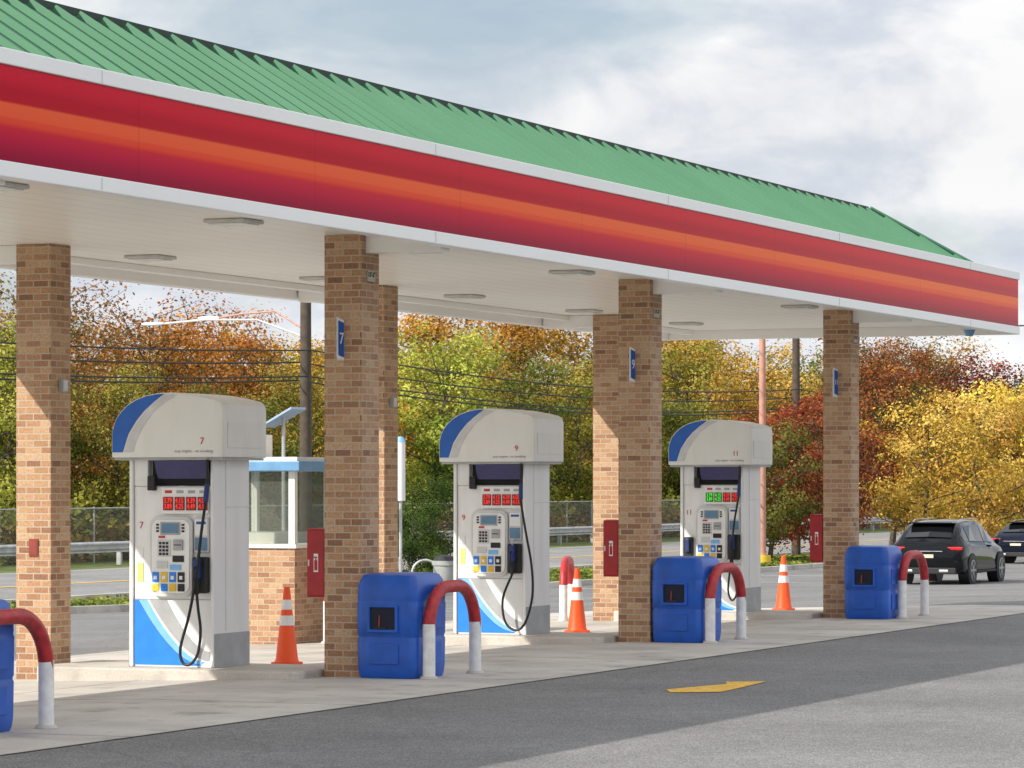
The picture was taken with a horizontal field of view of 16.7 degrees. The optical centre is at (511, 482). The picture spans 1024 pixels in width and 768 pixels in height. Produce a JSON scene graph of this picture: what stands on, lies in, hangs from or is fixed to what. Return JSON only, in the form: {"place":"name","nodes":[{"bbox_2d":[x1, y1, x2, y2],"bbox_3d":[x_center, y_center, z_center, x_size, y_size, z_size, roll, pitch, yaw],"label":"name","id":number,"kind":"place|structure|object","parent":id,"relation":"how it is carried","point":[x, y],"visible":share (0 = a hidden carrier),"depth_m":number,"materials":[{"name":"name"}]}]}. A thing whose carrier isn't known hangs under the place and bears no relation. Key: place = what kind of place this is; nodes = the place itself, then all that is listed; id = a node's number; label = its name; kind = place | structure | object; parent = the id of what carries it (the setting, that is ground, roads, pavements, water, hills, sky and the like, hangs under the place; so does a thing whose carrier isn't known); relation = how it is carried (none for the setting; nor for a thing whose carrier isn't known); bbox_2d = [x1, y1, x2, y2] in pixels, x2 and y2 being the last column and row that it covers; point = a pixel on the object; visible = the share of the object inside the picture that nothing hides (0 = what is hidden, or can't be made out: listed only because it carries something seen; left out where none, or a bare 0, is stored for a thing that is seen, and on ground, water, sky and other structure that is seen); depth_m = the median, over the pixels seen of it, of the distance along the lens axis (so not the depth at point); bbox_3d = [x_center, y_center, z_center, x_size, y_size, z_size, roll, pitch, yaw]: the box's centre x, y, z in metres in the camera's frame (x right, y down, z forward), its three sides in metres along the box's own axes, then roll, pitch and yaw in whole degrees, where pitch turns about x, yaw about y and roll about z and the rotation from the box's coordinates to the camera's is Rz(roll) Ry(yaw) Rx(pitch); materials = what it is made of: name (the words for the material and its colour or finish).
{"place":"outdoors","nodes":[
{"label":"outdoors","id":0,"kind":"place"},
{"bbox_2d":[0,531,903,599],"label":"road","id":1,"kind":"structure","parent":0,"point":[116,575],"depth_m":104.85,"materials":[{"name":"asphalt"}]},
{"bbox_2d":[0,503,904,605],"bbox_3d":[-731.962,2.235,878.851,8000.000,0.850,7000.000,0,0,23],"label":"ground","id":2,"kind":"structure","parent":0,"point":[4,568],"depth_m":119.94,"materials":[{"name":"green plant"}]},
{"bbox_2d":[0,309,87,541],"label":"tree","id":3,"kind":"object","parent":2,"relation":"on","point":[3,484],"visible":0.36,"depth_m":112.13,"materials":[{"name":"green plant"}]},
{"bbox_2d":[1,321,108,475],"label":"tree","id":4,"kind":"object","parent":2,"relation":"on","point":[88,353],"visible":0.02,"depth_m":141.39,"materials":[{"name":"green plant"}]},
{"bbox_2d":[0,313,111,559],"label":"tree","id":5,"kind":"object","parent":2,"relation":"on","point":[74,456],"visible":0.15,"depth_m":117.81,"materials":[{"name":"green plant"}]},
{"bbox_2d":[6,592,129,604],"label":"kerb","id":6,"kind":"structure","parent":2,"relation":"on","point":[113,595],"depth_m":78.23,"materials":[{"name":"concrete"}]},
{"bbox_2d":[0,270,161,497],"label":"tree","id":7,"kind":"object","parent":2,"relation":"on","point":[80,337],"visible":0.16,"depth_m":123.30,"materials":[{"name":"brown plant"}]},
{"bbox_2d":[71,351,173,558],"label":"tree","id":8,"kind":"object","parent":2,"relation":"on","point":[116,402],"visible":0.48,"depth_m":119.99,"materials":[{"name":"green plant"}]},
{"bbox_2d":[71,305,224,492],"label":"tree","id":9,"kind":"object","parent":2,"relation":"on","point":[116,379],"visible":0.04,"depth_m":146.96,"materials":[{"name":"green plant"}]},
{"bbox_2d":[71,280,273,493],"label":"tree","id":10,"kind":"object","parent":2,"relation":"on","point":[177,340],"visible":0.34,"depth_m":127.68,"materials":[{"name":"brown plant"}]},
{"bbox_2d":[77,306,299,516],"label":"tree","id":11,"kind":"object","parent":2,"relation":"on","point":[239,355],"visible":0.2,"depth_m":134.12,"materials":[{"name":"brown plant"}]},
{"bbox_2d":[124,372,272,498],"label":"tree","id":12,"kind":"object","parent":2,"relation":"on","point":[198,390],"visible":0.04,"depth_m":125.35,"materials":[{"name":"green plant"}]},
{"bbox_2d":[141,302,311,530],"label":"utility pole","id":13,"kind":"object","parent":2,"relation":"on","point":[305,501],"visible":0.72,"depth_m":86.94,"materials":[{"name":"brown wood"}]},
{"bbox_2d":[0,378,298,382],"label":"overhead wire","id":14,"kind":"object","parent":13,"relation":"attached to","point":[170,381],"visible":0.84,"depth_m":81.17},
{"bbox_2d":[0,357,299,363],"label":"overhead wire","id":15,"kind":"object","parent":13,"relation":"attached to","point":[171,362],"visible":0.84,"depth_m":81.20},
{"bbox_2d":[0,373,308,378],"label":"overhead wire","id":16,"kind":"object","parent":13,"relation":"attached to","point":[172,377],"visible":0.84,"depth_m":80.63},
{"bbox_2d":[0,342,311,350],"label":"overhead wire","id":17,"kind":"object","parent":13,"relation":"attached to","point":[166,349],"visible":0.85,"depth_m":79.86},
{"bbox_2d":[299,380,789,415],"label":"overhead wire","id":18,"kind":"object","parent":13,"relation":"attached to","point":[554,410],"visible":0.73,"depth_m":101.40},
{"bbox_2d":[311,363,791,401],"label":"overhead wire","id":19,"kind":"object","parent":13,"relation":"attached to","point":[561,395],"visible":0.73,"depth_m":101.57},
{"bbox_2d":[312,376,797,412],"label":"overhead wire","id":20,"kind":"object","parent":13,"relation":"attached to","point":[565,407],"visible":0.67,"depth_m":101.38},
{"bbox_2d":[311,349,799,392],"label":"overhead wire","id":21,"kind":"object","parent":13,"relation":"attached to","point":[572,385],"visible":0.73,"depth_m":101.48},
{"bbox_2d":[166,293,323,500],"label":"tree","id":22,"kind":"object","parent":2,"relation":"on","point":[248,342],"visible":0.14,"depth_m":138.90,"materials":[{"name":"brown plant"}]},
{"bbox_2d":[182,383,322,531],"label":"tree","id":23,"kind":"object","parent":2,"relation":"on","point":[269,474],"visible":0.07,"depth_m":128.82,"materials":[{"name":"green plant"}]},
{"bbox_2d":[266,407,305,530],"bbox_3d":[-4.181,0.518,63.683,0.620,3.770,0.600,0,0,23],"label":"solar panel","id":24,"kind":"object","parent":2,"relation":"on","point":[283,417],"visible":0.72,"depth_m":63.65,"materials":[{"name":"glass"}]},
{"bbox_2d":[250,356,323,529],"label":"tree","id":25,"kind":"object","parent":2,"relation":"on","point":[287,394],"visible":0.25,"depth_m":132.87,"materials":[{"name":"green plant"}]},
{"bbox_2d":[263,336,323,501],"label":"tree","id":26,"kind":"object","parent":2,"relation":"on","point":[293,358],"visible":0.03,"depth_m":160.62,"materials":[{"name":"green plant"}]},
{"bbox_2d":[206,321,406,525],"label":"tree","id":27,"kind":"object","parent":2,"relation":"on","point":[321,362],"visible":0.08,"depth_m":141.54,"materials":[{"name":"brown plant"}]},
{"bbox_2d":[398,437,404,571],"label":"sign pylon","id":28,"kind":"object","parent":2,"relation":"on","point":[401,469],"visible":0.73,"depth_m":65.23,"materials":[{"name":"metal"}]},
{"bbox_2d":[7,553,822,608],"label":"verge grass","id":29,"kind":"structure","parent":2,"relation":"on","point":[792,559],"depth_m":95.40,"materials":[{"name":"green plant"}]},
{"bbox_2d":[759,339,770,562],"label":"light pole","id":30,"kind":"object","parent":29,"relation":"on","point":[762,395],"visible":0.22,"depth_m":111.80,"materials":[{"name":"metal"}]},
{"bbox_2d":[398,496,451,571],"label":"tree","id":31,"kind":"object","parent":2,"relation":"on","point":[413,550],"visible":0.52,"depth_m":88.04,"materials":[{"name":"green plant"}]},
{"bbox_2d":[398,469,453,571],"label":"tree","id":32,"kind":"object","parent":2,"relation":"on","point":[436,487],"visible":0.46,"depth_m":89.38,"materials":[{"name":"green plant"}]},
{"bbox_2d":[411,459,453,530],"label":"tree","id":33,"kind":"object","parent":2,"relation":"on","point":[437,470],"visible":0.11,"depth_m":144.00,"materials":[{"name":"green plant"}]},
{"bbox_2d":[6,360,866,542],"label":"wood","id":34,"kind":"object","parent":2,"relation":"on","point":[224,386],"depth_m":157.15,"materials":[{"name":"green plant"}]},
{"bbox_2d":[432,555,453,580],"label":"litter bin","id":35,"kind":"object","parent":2,"relation":"on","point":[443,566],"visible":0.63,"depth_m":84.58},
{"bbox_2d":[71,563,822,613],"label":"kerb","id":36,"kind":"structure","parent":2,"relation":"on","point":[99,609],"depth_m":67.60,"materials":[{"name":"concrete"}]},
{"bbox_2d":[398,314,508,530],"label":"tree","id":37,"kind":"object","parent":2,"relation":"on","point":[433,439],"visible":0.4,"depth_m":145.45,"materials":[{"name":"green plant"}]},
{"bbox_2d":[0,505,912,564],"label":"dry brush","id":38,"kind":"object","parent":2,"relation":"on","point":[7,538],"visible":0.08,"depth_m":128.45,"materials":[{"name":"orange plant"}]},
{"bbox_2d":[398,326,516,491],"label":"tree","id":39,"kind":"object","parent":2,"relation":"on","point":[441,398],"visible":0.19,"depth_m":150.32,"materials":[{"name":"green plant"}]},
{"bbox_2d":[0,496,928,565],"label":"chain link fence","id":40,"kind":"object","parent":2,"relation":"on","point":[262,506],"visible":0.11,"depth_m":126.24,"materials":[{"name":"grey"}]},
{"bbox_2d":[398,312,534,502],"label":"tree","id":41,"kind":"object","parent":2,"relation":"on","point":[436,330],"visible":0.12,"depth_m":159.48,"materials":[{"name":"orange plant"}]},
{"bbox_2d":[0,479,944,564],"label":"undergrowth","id":42,"kind":"object","parent":2,"relation":"on","point":[318,483],"visible":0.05,"depth_m":128.38,"materials":[{"name":"green plant"}]},
{"bbox_2d":[400,317,592,478],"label":"tree","id":43,"kind":"object","parent":2,"relation":"on","point":[517,345],"visible":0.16,"depth_m":164.81,"materials":[{"name":"orange plant"}]},
{"bbox_2d":[414,342,592,510],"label":"tree","id":44,"kind":"object","parent":2,"relation":"on","point":[526,397],"visible":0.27,"depth_m":154.61,"materials":[{"name":"green plant"}]},
{"bbox_2d":[0,515,1007,564],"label":"guard rail","id":45,"kind":"object","parent":2,"relation":"on","point":[118,547],"visible":0.09,"depth_m":112.52,"materials":[{"name":"metal"}]},
{"bbox_2d":[445,318,592,507],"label":"tree","id":46,"kind":"object","parent":2,"relation":"on","point":[577,358],"visible":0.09,"depth_m":172.28,"materials":[{"name":"orange plant"}]},
{"bbox_2d":[516,351,662,540],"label":"tree","id":47,"kind":"object","parent":2,"relation":"on","point":[587,434],"visible":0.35,"depth_m":158.85,"materials":[{"name":"green plant"}]},
{"bbox_2d":[537,354,693,509],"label":"tree","id":48,"kind":"object","parent":2,"relation":"on","point":[664,456],"visible":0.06,"depth_m":166.50,"materials":[{"name":"green plant"}]},
{"bbox_2d":[662,393,731,531],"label":"tree","id":49,"kind":"object","parent":2,"relation":"on","point":[679,421],"visible":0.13,"depth_m":172.83,"materials":[{"name":"green plant"}]},
{"bbox_2d":[662,340,746,533],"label":"tree","id":50,"kind":"object","parent":2,"relation":"on","point":[681,377],"visible":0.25,"depth_m":177.88,"materials":[{"name":"yellow plant"}]},
{"bbox_2d":[662,339,755,488],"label":"tree","id":51,"kind":"object","parent":2,"relation":"on","point":[717,380],"visible":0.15,"depth_m":185.05,"materials":[{"name":"yellow plant"}]},
{"bbox_2d":[662,339,775,419],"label":"tree","id":52,"kind":"object","parent":2,"relation":"on","point":[722,354],"visible":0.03,"depth_m":211.94,"materials":[{"name":"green plant"}]},
{"bbox_2d":[672,414,822,545],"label":"tree","id":53,"kind":"object","parent":2,"relation":"on","point":[772,519],"visible":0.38,"depth_m":114.15,"materials":[{"name":"red plant"}]},
{"bbox_2d":[683,338,822,486],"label":"tree","id":54,"kind":"object","parent":2,"relation":"on","point":[750,384],"visible":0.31,"depth_m":191.39,"materials":[{"name":"yellow plant"}]},
{"bbox_2d":[715,400,822,557],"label":"tree","id":55,"kind":"object","parent":2,"relation":"on","point":[780,482],"visible":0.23,"depth_m":117.17,"materials":[{"name":"green plant"}]},
{"bbox_2d":[767,401,822,518],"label":"tree","id":56,"kind":"object","parent":2,"relation":"on","point":[801,447],"visible":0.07,"depth_m":187.00,"materials":[{"name":"red plant"}]},
{"bbox_2d":[791,338,800,555],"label":"utility pole","id":57,"kind":"object","parent":2,"relation":"on","point":[795,550],"depth_m":123.39,"materials":[{"name":"brown wood"}]},
{"bbox_2d":[717,339,882,466],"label":"tree","id":58,"kind":"object","parent":2,"relation":"on","point":[812,363],"visible":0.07,"depth_m":204.00,"materials":[{"name":"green plant"}]},
{"bbox_2d":[758,383,904,553],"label":"tree","id":59,"kind":"object","parent":2,"relation":"on","point":[815,404],"visible":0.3,"depth_m":120.39,"materials":[{"name":"red plant"}]},
{"bbox_2d":[789,337,924,496],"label":"tree","id":60,"kind":"object","parent":2,"relation":"on","point":[870,354],"visible":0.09,"depth_m":209.03,"materials":[{"name":"brown plant"}]},
{"bbox_2d":[814,345,981,544],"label":"tree","id":61,"kind":"object","parent":2,"relation":"on","point":[882,398],"visible":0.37,"depth_m":132.52,"materials":[{"name":"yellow plant"}]},
{"bbox_2d":[859,337,968,470],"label":"tree","id":62,"kind":"object","parent":2,"relation":"on","point":[920,361],"visible":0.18,"depth_m":215.33,"materials":[{"name":"brown plant"}]},
{"bbox_2d":[859,395,1023,534],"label":"tree","id":63,"kind":"object","parent":2,"relation":"on","point":[906,503],"visible":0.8,"depth_m":124.30,"materials":[{"name":"yellow plant"}]},
{"bbox_2d":[866,336,1016,462],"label":"tree","id":64,"kind":"object","parent":2,"relation":"on","point":[954,348],"visible":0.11,"depth_m":222.16,"materials":[{"name":"brown plant"}]},
{"bbox_2d":[860,375,1023,520],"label":"tree","id":65,"kind":"object","parent":2,"relation":"on","point":[963,397],"visible":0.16,"depth_m":135.79,"materials":[{"name":"yellow plant"}]},
{"bbox_2d":[875,380,1023,536],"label":"tree","id":66,"kind":"object","parent":2,"relation":"on","point":[1000,442],"visible":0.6,"depth_m":130.13,"materials":[{"name":"yellow plant"}]},
{"bbox_2d":[927,346,1023,534],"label":"tree","id":67,"kind":"object","parent":2,"relation":"on","point":[957,383],"visible":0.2,"depth_m":146.07,"materials":[{"name":"brown plant"}]},
{"bbox_2d":[938,372,1023,536],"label":"tree","id":68,"kind":"object","parent":2,"relation":"on","point":[1015,517],"visible":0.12,"depth_m":137.46,"materials":[{"name":"yellow plant"}]},
{"bbox_2d":[0,557,1023,767],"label":"parking lot","id":69,"kind":"structure","parent":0,"point":[950,695],"depth_m":26.77,"materials":[{"name":"asphalt"}]},
{"bbox_2d":[667,681,764,691],"bbox_3d":[1.769,1.801,30.739,0.545,0.001,1.874,0,0,18],"label":"lane arrow marking","id":70,"kind":"object","parent":69,"relation":"on","point":[723,687],"visible":1,"depth_m":30.59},
{"bbox_2d":[893,518,1004,583],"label":"parked car","id":71,"kind":"object","parent":69,"relation":"on","point":[966,550],"visible":0.84,"depth_m":90.42,"materials":[{"name":"black paint"}]},
{"bbox_2d":[992,519,1023,562],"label":"parked car","id":72,"kind":"object","parent":69,"relation":"on","point":[1010,535],"visible":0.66,"depth_m":113.69,"materials":[{"name":"blue paint"}]},
{"bbox_2d":[0,605,1023,754],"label":"concrete pavement","id":73,"kind":"structure","parent":0,"point":[90,711],"depth_m":31.64,"materials":[{"name":"concrete"}]},
{"bbox_2d":[0,599,13,731],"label":"windshield service bin","id":74,"kind":"object","parent":73,"relation":"on","point":[6,672],"visible":0.98,"depth_m":25.14,"materials":[{"name":"blue plastic"}]},
{"bbox_2d":[0,608,57,728],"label":"hoop barrier","id":75,"kind":"object","parent":73,"relation":"on","point":[31,622],"visible":1,"depth_m":25.45,"materials":[{"name":"metal"}]},
{"bbox_2d":[16,244,70,678],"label":"brick column","id":76,"kind":"structure","parent":73,"relation":"on","point":[43,410],"depth_m":33.56,"materials":[{"name":"brick"}]},
{"bbox_2d":[37,660,323,680],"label":"pump island","id":77,"kind":"structure","parent":73,"relation":"on","point":[107,670],"depth_m":32.59,"materials":[{"name":"concrete"}]},
{"bbox_2d":[112,392,265,667],"bbox_3d":[-3.073,0.449,33.053,1.186,2.580,0.997,0,0,23],"label":"fuel pump","id":78,"kind":"object","parent":77,"relation":"on","point":[189,456],"visible":1,"depth_m":32.76,"materials":[{"name":"white metal"}]},
{"bbox_2d":[249,457,323,644],"bbox_3d":[-2.917,0.835,42.722,1.790,2.270,2.240,0,0,23],"label":"attendant kiosk","id":79,"kind":"object","parent":73,"relation":"on","point":[277,562],"visible":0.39,"depth_m":41.65,"materials":[{"name":"brick"}]},
{"bbox_2d":[271,587,302,663],"bbox_3d":[-2.278,1.453,35.304,0.260,0.790,0.260,0,0,23],"label":"traffic cone","id":80,"kind":"object","parent":73,"relation":"on","point":[286,652],"visible":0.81,"depth_m":35.24,"materials":[{"name":"orange plastic"}]},
{"bbox_2d":[324,234,378,676],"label":"brick column","id":81,"kind":"structure","parent":73,"relation":"on","point":[351,461],"depth_m":32.28,"materials":[{"name":"brick"}]},
{"bbox_2d":[307,528,323,596],"bbox_3d":[-1.764,0.750,32.544,0.200,0.640,0.319,0,0,23],"label":"extinguisher cabinet","id":82,"kind":"object","parent":81,"relation":"attached to","point":[315,562],"visible":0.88,"depth_m":32.40,"materials":[{"name":"metal"}]},
{"bbox_2d":[337,317,343,360],"bbox_3d":[-1.586,-1.325,32.236,0.066,0.400,0.101,0,0,-1],"label":"number sign","id":83,"kind":"object","parent":81,"relation":"attached to","point":[340,339],"visible":1,"depth_m":32.22,"materials":[{"name":"blue paint"}]},
{"bbox_2d":[0,0,1019,340],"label":"station canopy","id":84,"kind":"object","parent":81,"relation":"on","point":[130,152],"visible":0.98,"depth_m":33.60,"materials":[{"name":"green metal"}]},
{"bbox_2d":[379,285,397,572],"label":"brick column","id":85,"kind":"structure","parent":73,"relation":"on","point":[388,431],"depth_m":40.62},
{"bbox_2d":[357,572,445,678],"bbox_3d":[-1.021,1.318,32.254,0.625,0.960,0.781,0,0,23],"label":"windshield service bin","id":86,"kind":"object","parent":73,"relation":"on","point":[391,606],"visible":1,"depth_m":31.93,"materials":[{"name":"blue plastic"}]},
{"bbox_2d":[420,580,483,678],"bbox_3d":[-0.553,1.353,32.374,0.176,0.890,1.246,0,0,23],"label":"hoop barrier","id":87,"kind":"object","parent":73,"relation":"on","point":[440,590],"visible":1,"depth_m":32.20,"materials":[{"name":"metal"}]},
{"bbox_2d":[444,630,617,644],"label":"pump island","id":88,"kind":"structure","parent":73,"relation":"on","point":[451,638],"depth_m":39.45,"materials":[{"name":"concrete"}]},
{"bbox_2d":[439,408,562,634],"bbox_3d":[-0.128,0.449,40.102,1.195,2.580,0.997,0,0,23],"label":"fuel pump","id":89,"kind":"object","parent":88,"relation":"on","point":[501,460],"visible":0.98,"depth_m":39.80,"materials":[{"name":"white metal"}]},
{"bbox_2d":[564,568,589,631],"bbox_3d":[0.802,1.458,43.002,0.260,0.790,0.260,0,0,-23],"label":"traffic cone","id":90,"kind":"object","parent":88,"relation":"on","point":[577,622],"visible":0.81,"depth_m":42.93,"materials":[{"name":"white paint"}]},
{"bbox_2d":[558,556,574,620],"bbox_3d":[0.770,1.470,48.562,0.176,0.890,1.246,0,0,7],"label":"hoop barrier","id":91,"kind":"object","parent":73,"relation":"on","point":[567,569],"visible":0.88,"depth_m":48.03,"materials":[{"name":"metal"}]},
{"bbox_2d":[593,314,617,620],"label":"brick column","id":92,"kind":"structure","parent":73,"relation":"on","point":[605,434],"depth_m":47.64,"materials":[{"name":"brick"}]},
{"bbox_2d":[618,279,661,641],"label":"brick column","id":93,"kind":"structure","parent":73,"relation":"on","point":[639,468],"depth_m":39.32,"materials":[{"name":"brick"}]},
{"bbox_2d":[603,520,617,576],"bbox_3d":[1.177,0.750,39.595,0.200,0.640,0.319,0,0,23],"label":"extinguisher cabinet","id":94,"kind":"object","parent":93,"relation":"attached to","point":[610,548],"visible":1,"depth_m":39.46,"materials":[{"name":"metal"}]},
{"bbox_2d":[652,556,721,642],"bbox_3d":[1.977,1.318,39.389,0.625,0.960,0.781,0,0,23],"label":"windshield service bin","id":95,"kind":"object","parent":73,"relation":"on","point":[679,584],"visible":0.99,"depth_m":39.06,"materials":[{"name":"blue plastic"}]},
{"bbox_2d":[614,610,822,621],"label":"pump island","id":96,"kind":"structure","parent":73,"relation":"on","point":[779,614],"depth_m":46.38,"materials":[{"name":"concrete"}]},
{"bbox_2d":[669,419,771,611],"bbox_3d":[2.809,0.449,47.155,1.186,2.580,0.997,0,0,23],"label":"fuel pump","id":97,"kind":"object","parent":96,"relation":"on","point":[720,463],"visible":0.96,"depth_m":46.84,"materials":[{"name":"white metal"}]},
{"bbox_2d":[703,562,748,642],"bbox_3d":[2.420,1.353,39.477,0.176,0.890,1.246,0,0,23],"label":"hoop barrier","id":98,"kind":"object","parent":73,"relation":"on","point":[719,569],"visible":1,"depth_m":39.28,"materials":[{"name":"metal"}]},
{"bbox_2d":[772,556,794,609],"bbox_3d":[3.927,1.457,50.442,0.260,0.790,0.260,0,0,38],"label":"traffic cone","id":99,"kind":"object","parent":73,"relation":"on","point":[783,600],"visible":0.87,"depth_m":50.38,"materials":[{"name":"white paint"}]},
{"bbox_2d":[823,310,858,617],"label":"brick column","id":100,"kind":"structure","parent":73,"relation":"on","point":[840,462],"depth_m":46.38,"materials":[{"name":"brick"}]},
{"bbox_2d":[810,514,822,561],"bbox_3d":[4.118,0.750,46.647,0.200,0.640,0.319,0,0,23],"label":"extinguisher cabinet","id":101,"kind":"object","parent":100,"relation":"attached to","point":[816,537],"visible":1,"depth_m":46.51,"materials":[{"name":"metal"}]},
{"bbox_2d":[844,545,901,618],"bbox_3d":[4.779,1.318,46.108,0.625,0.960,0.781,0,0,23],"label":"windshield service bin","id":102,"kind":"object","parent":73,"relation":"on","point":[871,572],"visible":1,"depth_m":45.78,"materials":[{"name":"blue plastic"}]},
{"bbox_2d":[896,550,930,618],"bbox_3d":[5.353,1.353,46.510,0.176,0.890,1.246,0,0,23],"label":"hoop barrier","id":103,"kind":"object","parent":73,"relation":"on","point":[917,555],"visible":1,"depth_m":46.30,"materials":[{"name":"metal"}]},
{"bbox_2d":[0,0,1023,460],"label":"sky","id":104,"kind":"structure","parent":0,"point":[911,111],"materials":[{"name":"white"}]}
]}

